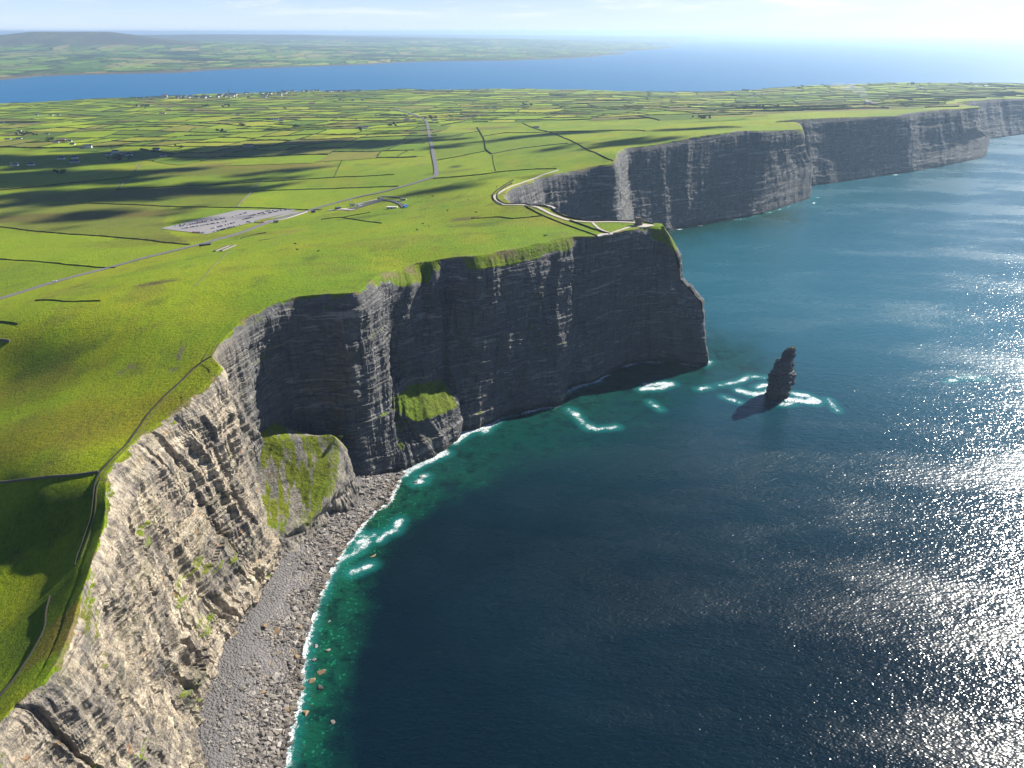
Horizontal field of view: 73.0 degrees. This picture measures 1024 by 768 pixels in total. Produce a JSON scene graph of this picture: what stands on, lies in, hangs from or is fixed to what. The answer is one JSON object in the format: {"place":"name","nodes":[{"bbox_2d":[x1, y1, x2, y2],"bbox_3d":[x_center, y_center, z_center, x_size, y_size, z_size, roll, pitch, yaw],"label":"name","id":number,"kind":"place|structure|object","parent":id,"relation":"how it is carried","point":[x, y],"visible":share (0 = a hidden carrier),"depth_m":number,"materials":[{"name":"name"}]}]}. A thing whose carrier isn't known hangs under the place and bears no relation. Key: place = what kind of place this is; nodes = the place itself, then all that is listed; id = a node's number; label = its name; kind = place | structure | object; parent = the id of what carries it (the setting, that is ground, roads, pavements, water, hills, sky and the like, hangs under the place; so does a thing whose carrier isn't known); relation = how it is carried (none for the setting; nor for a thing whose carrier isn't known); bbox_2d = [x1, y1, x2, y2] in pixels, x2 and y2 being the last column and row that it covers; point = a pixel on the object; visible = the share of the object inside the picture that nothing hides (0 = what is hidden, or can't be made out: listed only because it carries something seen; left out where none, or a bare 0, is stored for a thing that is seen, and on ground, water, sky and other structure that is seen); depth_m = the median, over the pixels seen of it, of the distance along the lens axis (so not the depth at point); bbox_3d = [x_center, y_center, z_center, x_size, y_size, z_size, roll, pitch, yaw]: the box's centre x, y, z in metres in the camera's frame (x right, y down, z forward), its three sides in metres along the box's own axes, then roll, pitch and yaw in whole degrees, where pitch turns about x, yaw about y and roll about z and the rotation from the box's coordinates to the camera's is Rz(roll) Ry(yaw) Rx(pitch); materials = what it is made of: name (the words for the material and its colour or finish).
{"place":"outdoors","nodes":[
{"label":"outdoors","id":0,"kind":"place"},
{"bbox_2d":[80,353,207,557],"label":"track","id":1,"kind":"structure","parent":0,"point":[120,455],"depth_m":445.01,"materials":[{"name":"gravel"}]},
{"bbox_2d":[195,250,230,286],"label":"track","id":2,"kind":"structure","parent":0,"point":[211,268],"depth_m":752.59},
{"bbox_2d":[0,109,438,299],"bbox_3d":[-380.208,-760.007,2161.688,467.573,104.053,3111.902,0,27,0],"label":"road","id":3,"kind":"structure","parent":0,"point":[436,170],"depth_m":1068.10,"materials":[{"name":"asphalt"}]},
{"bbox_2d":[195,472,397,767],"bbox_3d":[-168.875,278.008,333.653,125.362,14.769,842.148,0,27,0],"label":"beach","id":4,"kind":"structure","parent":0,"point":[240,648],"depth_m":496.20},
{"bbox_2d":[271,672,279,679],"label":"boulder","id":5,"kind":"object","parent":4,"relation":"on","point":[274,675],"visible":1,"depth_m":484.26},
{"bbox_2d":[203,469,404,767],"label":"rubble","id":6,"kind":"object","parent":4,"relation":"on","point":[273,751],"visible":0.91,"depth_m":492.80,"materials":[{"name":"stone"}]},
{"bbox_2d":[256,423,359,555],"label":"grassy slumped mound","id":7,"kind":"object","parent":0,"point":[306,482],"visible":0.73,"depth_m":625.65,"materials":[{"name":"plant"}]},
{"bbox_2d":[0,223,707,767],"bbox_3d":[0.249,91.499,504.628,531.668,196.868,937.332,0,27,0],"label":"cliff","id":8,"kind":"structure","parent":0,"point":[398,367],"depth_m":623.19,"materials":[{"name":"stone"}]},
{"bbox_2d":[0,32,779,79],"bbox_3d":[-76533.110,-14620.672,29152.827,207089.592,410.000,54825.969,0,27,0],"label":"terrain","id":9,"kind":"structure","parent":0,"point":[29,54],"depth_m":12820.19,"materials":[{"name":"plant"}]},
{"bbox_2d":[0,35,1023,767],"bbox_3d":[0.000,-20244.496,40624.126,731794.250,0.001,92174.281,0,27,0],"label":"sea","id":10,"kind":"structure","parent":0,"point":[720,561],"depth_m":647.01,"materials":[{"name":"liquid"}]},
{"bbox_2d":[765,346,796,400],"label":"sea stack","id":11,"kind":"object","parent":10,"relation":"in","point":[781,378],"visible":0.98,"depth_m":840.72,"materials":[{"name":"stone"}]},
{"bbox_2d":[0,82,1023,709],"bbox_3d":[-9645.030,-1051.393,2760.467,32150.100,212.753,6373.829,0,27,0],"label":"ground","id":12,"kind":"structure","parent":0,"point":[86,386],"depth_m":813.25,"materials":[{"name":"plant"}]},
{"bbox_2d":[0,595,50,695],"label":"flagstone wall","id":13,"kind":"structure","parent":12,"relation":"on","point":[16,675],"depth_m":330.10,"materials":[{"name":"stone"}]},
{"bbox_2d":[0,470,98,482],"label":"stone wall","id":14,"kind":"structure","parent":12,"relation":"on","point":[50,476],"depth_m":445.94,"materials":[{"name":"stone"}]},
{"bbox_2d":[0,258,115,267],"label":"field bank","id":15,"kind":"structure","parent":12,"relation":"on","point":[55,263],"depth_m":918.02,"materials":[{"name":"plant"}]},
{"bbox_2d":[1,176,131,189],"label":"field bank","id":16,"kind":"structure","parent":12,"relation":"on","point":[63,183],"depth_m":1617.60,"materials":[{"name":"plant"}]},
{"bbox_2d":[35,299,100,301],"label":"field bank","id":17,"kind":"structure","parent":12,"relation":"on","point":[68,301],"depth_m":673.84,"materials":[{"name":"plant"}]},
{"bbox_2d":[74,471,100,565],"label":"flagstone wall","id":18,"kind":"structure","parent":12,"relation":"on","point":[89,519],"depth_m":413.91,"materials":[{"name":"stone"}]},
{"bbox_2d":[0,226,189,244],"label":"field bank","id":19,"kind":"structure","parent":12,"relation":"on","point":[99,235],"depth_m":1071.53,"materials":[{"name":"plant"}]},
{"bbox_2d":[100,356,210,470],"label":"flagstone wall","id":20,"kind":"structure","parent":12,"relation":"on","point":[105,465],"depth_m":493.94,"materials":[{"name":"stone"}]},
{"bbox_2d":[140,148,174,153],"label":"hedge","id":21,"kind":"object","parent":12,"relation":"on","point":[156,151],"visible":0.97,"depth_m":2093.46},
{"bbox_2d":[111,139,207,141],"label":"hedge","id":22,"kind":"object","parent":12,"relation":"on","point":[157,140],"visible":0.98,"depth_m":2347.64,"materials":[{"name":"plant"}]},
{"bbox_2d":[68,145,270,147],"bbox_3d":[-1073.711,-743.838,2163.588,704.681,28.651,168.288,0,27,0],"label":"hedge","id":23,"kind":"object","parent":12,"relation":"on","point":[167,146],"visible":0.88,"depth_m":2208.42,"materials":[{"name":"plant"}]},
{"bbox_2d":[166,156,215,157],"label":"hedge","id":24,"kind":"object","parent":12,"relation":"on","point":[189,157],"visible":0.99,"depth_m":1945.56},
{"bbox_2d":[83,203,319,209],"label":"field bank","id":25,"kind":"structure","parent":12,"relation":"on","point":[195,206],"depth_m":1299.16,"materials":[{"name":"plant"}]},
{"bbox_2d":[162,132,244,145],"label":"hedge","id":26,"kind":"object","parent":12,"relation":"on","point":[202,140],"visible":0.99,"depth_m":2333.04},
{"bbox_2d":[186,141,239,142],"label":"hedge","id":27,"kind":"object","parent":12,"relation":"on","point":[210,142],"visible":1,"depth_m":2268.19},
{"bbox_2d":[162,209,296,233],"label":"car park","id":28,"kind":"structure","parent":12,"relation":"on","point":[228,217],"depth_m":1145.27,"materials":[{"name":"asphalt"}]},
{"bbox_2d":[155,128,323,132],"bbox_3d":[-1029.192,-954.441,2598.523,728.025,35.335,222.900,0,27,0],"label":"hedge","id":29,"kind":"object","parent":12,"relation":"on","point":[245,131],"visible":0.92,"depth_m":2552.33,"materials":[{"name":"plant"}]},
{"bbox_2d":[223,130,284,145],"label":"hedge","id":30,"kind":"object","parent":12,"relation":"on","point":[254,138],"visible":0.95,"depth_m":2311.76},
{"bbox_2d":[116,174,393,189],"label":"field bank","id":31,"kind":"structure","parent":12,"relation":"on","point":[253,182],"depth_m":1542.03,"materials":[{"name":"plant"}]},
{"bbox_2d":[247,139,289,140],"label":"hedge","id":32,"kind":"object","parent":12,"relation":"on","point":[268,139],"visible":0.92,"depth_m":2259.88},
{"bbox_2d":[220,153,327,157],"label":"hedge","id":33,"kind":"object","parent":12,"relation":"on","point":[271,155],"visible":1,"depth_m":1895.48,"materials":[{"name":"plant"}]},
{"bbox_2d":[263,211,300,222],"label":"gravel drive","id":34,"kind":"structure","parent":12,"relation":"on","point":[288,213],"depth_m":1175.32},
{"bbox_2d":[261,134,311,136],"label":"hedge","id":35,"kind":"object","parent":12,"relation":"on","point":[286,135],"visible":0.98,"depth_m":2346.84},
{"bbox_2d":[273,129,327,144],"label":"hedge","id":36,"kind":"object","parent":12,"relation":"on","point":[299,138],"visible":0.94,"depth_m":2243.66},
{"bbox_2d":[286,147,340,149],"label":"hedge","id":37,"kind":"object","parent":12,"relation":"on","point":[312,148],"visible":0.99,"depth_m":1986.05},
{"bbox_2d":[253,186,396,191],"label":"field bank","id":38,"kind":"structure","parent":12,"relation":"on","point":[327,188],"depth_m":1393.14,"materials":[{"name":"plant"}]},
{"bbox_2d":[301,137,358,139],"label":"hedge","id":39,"kind":"object","parent":12,"relation":"on","point":[330,138],"visible":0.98,"depth_m":2185.72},
{"bbox_2d":[327,208,355,210],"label":"forecourt","id":40,"kind":"structure","parent":12,"relation":"on","point":[347,209],"depth_m":1158.34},
{"bbox_2d":[321,217,380,222],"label":"field bank","id":41,"kind":"structure","parent":12,"relation":"on","point":[351,218],"depth_m":1057.06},
{"bbox_2d":[315,132,415,134],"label":"hedge","id":42,"kind":"object","parent":12,"relation":"on","point":[367,134],"visible":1,"depth_m":2265.27,"materials":[{"name":"plant"}]},
{"bbox_2d":[349,199,384,208],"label":"coach park","id":43,"kind":"structure","parent":12,"relation":"on","point":[369,203],"depth_m":1172.22,"materials":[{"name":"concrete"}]},
{"bbox_2d":[332,149,413,151],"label":"hedge","id":44,"kind":"object","parent":12,"relation":"on","point":[370,151],"visible":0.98,"depth_m":1884.51,"materials":[{"name":"plant"}]},
{"bbox_2d":[337,125,435,128],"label":"hedge","id":45,"kind":"object","parent":12,"relation":"on","point":[380,127],"visible":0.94,"depth_m":2454.94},
{"bbox_2d":[378,196,403,201],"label":"drive","id":46,"kind":"structure","parent":12,"relation":"on","point":[380,197],"depth_m":1197.13,"materials":[{"name":"asphalt"}]},
{"bbox_2d":[376,156,416,157],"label":"hedge","id":47,"kind":"object","parent":12,"relation":"on","point":[397,157],"visible":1,"depth_m":1740.56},
{"bbox_2d":[387,138,421,149],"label":"hedge","id":48,"kind":"object","parent":12,"relation":"on","point":[403,143],"visible":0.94,"depth_m":1990.46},
{"bbox_2d":[419,109,480,110],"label":"hedge","id":49,"kind":"object","parent":12,"relation":"on","point":[452,109],"visible":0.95,"depth_m":3324.86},
{"bbox_2d":[437,150,485,159],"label":"field bank","id":50,"kind":"structure","parent":12,"relation":"on","point":[461,155],"depth_m":1642.18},
{"bbox_2d":[433,168,556,178],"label":"field bank","id":51,"kind":"structure","parent":12,"relation":"on","point":[494,172],"depth_m":1327.13,"materials":[{"name":"plant"}]},
{"bbox_2d":[471,215,542,218],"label":"field bank","id":52,"kind":"structure","parent":12,"relation":"on","point":[508,217],"depth_m":917.25,"materials":[{"name":"plant"}]},
{"bbox_2d":[496,183,524,203],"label":"flagstone wall","id":53,"kind":"structure","parent":12,"relation":"on","point":[503,202],"depth_m":1030.33,"materials":[{"name":"stone"}]},
{"bbox_2d":[492,143,566,153],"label":"stone wall","id":54,"kind":"structure","parent":12,"relation":"on","point":[528,147],"depth_m":1655.06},
{"bbox_2d":[517,110,602,112],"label":"hedge","id":55,"kind":"object","parent":12,"relation":"on","point":[551,112],"visible":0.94,"depth_m":2982.06,"materials":[{"name":"plant"}]},
{"bbox_2d":[524,205,597,235],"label":"flagstone wall","id":56,"kind":"structure","parent":12,"relation":"on","point":[561,222],"depth_m":877.45,"materials":[{"name":"stone"}]},
{"bbox_2d":[483,130,644,136],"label":"field bank","id":57,"kind":"structure","parent":12,"relation":"on","point":[561,131],"depth_m":2048.53,"materials":[{"name":"plant"}]},
{"bbox_2d":[523,123,612,160],"bbox_3d":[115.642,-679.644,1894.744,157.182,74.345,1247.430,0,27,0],"label":"field bank","id":58,"kind":"structure","parent":12,"relation":"on","point":[574,142],"depth_m":1605.41,"materials":[{"name":"plant"}]},
{"bbox_2d":[544,116,594,117],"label":"hedge","id":59,"kind":"object","parent":12,"relation":"on","point":[567,117],"visible":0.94,"depth_m":2681.11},
{"bbox_2d":[525,203,632,221],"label":"flagstone wall","id":60,"kind":"structure","parent":12,"relation":"on","point":[574,217],"depth_m":896.33,"materials":[{"name":"stone"}]},
{"bbox_2d":[570,220,609,233],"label":"flagstone wall","id":61,"kind":"structure","parent":12,"relation":"on","point":[589,227],"depth_m":852.49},
{"bbox_2d":[514,110,666,115],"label":"hedge","id":62,"kind":"object","parent":12,"relation":"on","point":[589,114],"visible":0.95,"depth_m":2753.33,"materials":[{"name":"plant"}]},
{"bbox_2d":[530,106,659,109],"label":"hedge","id":63,"kind":"object","parent":12,"relation":"on","point":[603,107],"visible":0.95,"depth_m":3127.76,"materials":[{"name":"plant"}]},
{"bbox_2d":[634,216,642,224],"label":"stone tower","id":64,"kind":"structure","parent":12,"relation":"on","point":[638,220],"depth_m":860.37,"materials":[{"name":"grey stone"}]},
{"bbox_2d":[594,113,696,117],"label":"hedge","id":65,"kind":"object","parent":12,"relation":"on","point":[652,114],"visible":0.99,"depth_m":2542.24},
{"bbox_2d":[699,114,750,115],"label":"hedge","id":66,"kind":"object","parent":12,"relation":"on","point":[725,114],"visible":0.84,"depth_m":2372.53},
{"bbox_2d":[698,112,752,113],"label":"hedge","id":67,"kind":"object","parent":12,"relation":"on","point":[725,112],"visible":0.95,"depth_m":2488.94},
{"bbox_2d":[0,83,1023,165],"bbox_3d":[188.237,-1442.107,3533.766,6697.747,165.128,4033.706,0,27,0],"label":"field","id":68,"kind":"structure","parent":0,"point":[421,149],"depth_m":2939.84,"materials":[{"name":"plant"}]},
{"bbox_2d":[0,146,67,147],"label":"hedge","id":69,"kind":"object","parent":68,"relation":"on","point":[33,147],"visible":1,"depth_m":2231.05,"materials":[{"name":"plant"}]},
{"bbox_2d":[7,132,73,145],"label":"hedge","id":70,"kind":"object","parent":68,"relation":"on","point":[39,139],"visible":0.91,"depth_m":2436.67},
{"bbox_2d":[19,120,118,131],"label":"hedge","id":71,"kind":"object","parent":68,"relation":"on","point":[62,126],"visible":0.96,"depth_m":2895.12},
{"bbox_2d":[25,130,154,131],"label":"hedge","id":72,"kind":"object","parent":68,"relation":"on","point":[87,131],"visible":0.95,"depth_m":2715.42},
{"bbox_2d":[73,131,154,146],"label":"hedge","id":73,"kind":"object","parent":68,"relation":"on","point":[117,139],"visible":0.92,"depth_m":2431.50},
{"bbox_2d":[116,126,173,127],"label":"hedge","id":74,"kind":"object","parent":68,"relation":"on","point":[145,126],"visible":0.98,"depth_m":2828.70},
{"bbox_2d":[152,146,211,160],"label":"hedge","id":75,"kind":"object","parent":68,"relation":"on","point":[180,152],"visible":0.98,"depth_m":2030.62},
{"bbox_2d":[200,145,271,160],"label":"hedge","id":76,"kind":"object","parent":68,"relation":"on","point":[232,152],"visible":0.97,"depth_m":1977.13,"materials":[{"name":"plant"}]},
{"bbox_2d":[211,112,276,113],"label":"hedge","id":77,"kind":"object","parent":68,"relation":"on","point":[239,113],"visible":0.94,"depth_m":3373.71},
{"bbox_2d":[219,120,284,122],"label":"hedge","id":78,"kind":"object","parent":68,"relation":"on","point":[251,120],"visible":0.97,"depth_m":3005.24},
{"bbox_2d":[236,109,307,117],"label":"hedge","id":79,"kind":"object","parent":68,"relation":"on","point":[269,113],"visible":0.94,"depth_m":3279.66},
{"bbox_2d":[260,142,321,155],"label":"hedge","id":80,"kind":"object","parent":68,"relation":"on","point":[290,148],"visible":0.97,"depth_m":2004.11,"materials":[{"name":"plant"}]},
{"bbox_2d":[231,117,399,118],"bbox_3d":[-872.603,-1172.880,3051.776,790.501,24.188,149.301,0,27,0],"label":"hedge","id":81,"kind":"object","parent":68,"relation":"on","point":[311,117],"visible":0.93,"depth_m":3092.33,"materials":[{"name":"plant"}]},
{"bbox_2d":[274,123,357,124],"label":"hedge","id":82,"kind":"object","parent":68,"relation":"on","point":[322,124],"visible":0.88,"depth_m":2741.49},
{"bbox_2d":[272,140,391,145],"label":"hedge","id":83,"kind":"object","parent":68,"relation":"on","point":[333,142],"visible":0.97,"depth_m":2089.25,"materials":[{"name":"plant"}]},
{"bbox_2d":[330,120,378,120],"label":"hedge","id":84,"kind":"object","parent":68,"relation":"on","point":[354,120],"visible":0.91,"depth_m":2874.81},
{"bbox_2d":[401,115,506,117],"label":"hedge","id":85,"kind":"object","parent":68,"relation":"on","point":[456,116],"visible":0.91,"depth_m":2905.46,"materials":[{"name":"plant"}]},
{"bbox_2d":[461,112,514,112],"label":"hedge","id":86,"kind":"object","parent":68,"relation":"on","point":[487,112],"visible":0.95,"depth_m":3063.56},
{"bbox_2d":[0,82,1023,124],"bbox_3d":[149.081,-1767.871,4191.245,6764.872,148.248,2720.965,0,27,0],"label":"hedgerows","id":87,"kind":"object","parent":68,"relation":"on","point":[911,93],"visible":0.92,"depth_m":4048.01,"materials":[{"name":"plant"}]},
{"bbox_2d":[494,118,590,119],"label":"hedge","id":88,"kind":"object","parent":68,"relation":"on","point":[542,119],"visible":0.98,"depth_m":2603.86,"materials":[{"name":"plant"}]},
{"bbox_2d":[536,102,674,103],"bbox_3d":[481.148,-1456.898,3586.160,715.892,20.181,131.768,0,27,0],"label":"hedge","id":89,"kind":"object","parent":68,"relation":"on","point":[594,102],"visible":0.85,"depth_m":3596.19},
{"bbox_2d":[607,107,668,109],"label":"hedge","id":90,"kind":"object","parent":68,"relation":"on","point":[635,108],"visible":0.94,"depth_m":2944.51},
{"bbox_2d":[671,106,732,107],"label":"hedge","id":91,"kind":"object","parent":68,"relation":"on","point":[700,107],"visible":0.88,"depth_m":2925.25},
{"bbox_2d":[668,104,795,105],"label":"hedge","id":92,"kind":"object","parent":68,"relation":"on","point":[721,105],"visible":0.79,"depth_m":3065.85,"materials":[{"name":"plant"}]},
{"bbox_2d":[720,110,770,110],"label":"hedge","id":93,"kind":"object","parent":68,"relation":"on","point":[745,110],"visible":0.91,"depth_m":2611.36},
{"bbox_2d":[705,102,795,103],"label":"hedge","id":94,"kind":"object","parent":68,"relation":"on","point":[742,103],"visible":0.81,"depth_m":3327.36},
{"bbox_2d":[670,107,847,110],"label":"hedge","id":95,"kind":"object","parent":68,"relation":"on","point":[758,108],"visible":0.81,"depth_m":2689.33,"materials":[{"name":"plant"}]},
{"bbox_2d":[728,103,797,104],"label":"hedge","id":96,"kind":"object","parent":68,"relation":"on","point":[754,104],"visible":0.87,"depth_m":3181.61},
{"bbox_2d":[736,100,792,102],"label":"hedge","id":97,"kind":"object","parent":68,"relation":"on","point":[763,102],"visible":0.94,"depth_m":3407.84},
{"bbox_2d":[743,105,840,107],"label":"hedge","id":98,"kind":"object","parent":68,"relation":"on","point":[810,106],"visible":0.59,"depth_m":2761.73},
{"bbox_2d":[798,98,877,101],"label":"hedge","id":99,"kind":"object","parent":68,"relation":"on","point":[840,99],"visible":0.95,"depth_m":3257.91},
{"bbox_2d":[799,100,876,103],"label":"hedge","id":100,"kind":"object","parent":68,"relation":"on","point":[838,101],"visible":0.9,"depth_m":3094.20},
{"bbox_2d":[834,102,900,105],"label":"hedge","id":101,"kind":"object","parent":68,"relation":"on","point":[866,104],"visible":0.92,"depth_m":2759.77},
{"bbox_2d":[849,107,888,108],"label":"hedge","id":102,"kind":"object","parent":68,"relation":"on","point":[868,107],"visible":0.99,"depth_m":2513.72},
{"bbox_2d":[800,99,953,104],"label":"hedge","id":103,"kind":"object","parent":68,"relation":"on","point":[885,101],"visible":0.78,"depth_m":2947.36,"materials":[{"name":"plant"}]},
{"bbox_2d":[879,96,940,98],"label":"hedge","id":104,"kind":"object","parent":68,"relation":"on","point":[910,97],"visible":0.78,"depth_m":3141.51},
{"bbox_2d":[904,100,946,101],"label":"hedge","id":105,"kind":"object","parent":68,"relation":"on","point":[925,100],"visible":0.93,"depth_m":2808.28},
{"bbox_2d":[0,0,1023,34],"label":"sky","id":106,"kind":"structure","parent":0,"point":[148,17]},
{"bbox_2d":[493,170,649,224],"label":"path","id":107,"kind":"structure","parent":0,"point":[545,211],"depth_m":946.32,"materials":[{"name":"gravel"}]},
{"bbox_2d":[495,130,770,362],"bbox_3d":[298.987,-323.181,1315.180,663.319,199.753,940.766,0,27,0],"label":"cliff","id":108,"kind":"structure","parent":0,"point":[691,181],"depth_m":1537.96,"materials":[{"name":"stone"}]},
{"bbox_2d":[861,40,905,40],"bbox_3d":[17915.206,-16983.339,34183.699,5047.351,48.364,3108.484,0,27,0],"label":"island","id":109,"kind":"structure","parent":0,"point":[883,40],"depth_m":33891.40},
{"bbox_2d":[761,98,1023,211],"bbox_3d":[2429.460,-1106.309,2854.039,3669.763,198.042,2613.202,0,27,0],"label":"cliff","id":110,"kind":"structure","parent":0,"point":[805,155],"depth_m":2141.38,"materials":[{"name":"stone"}]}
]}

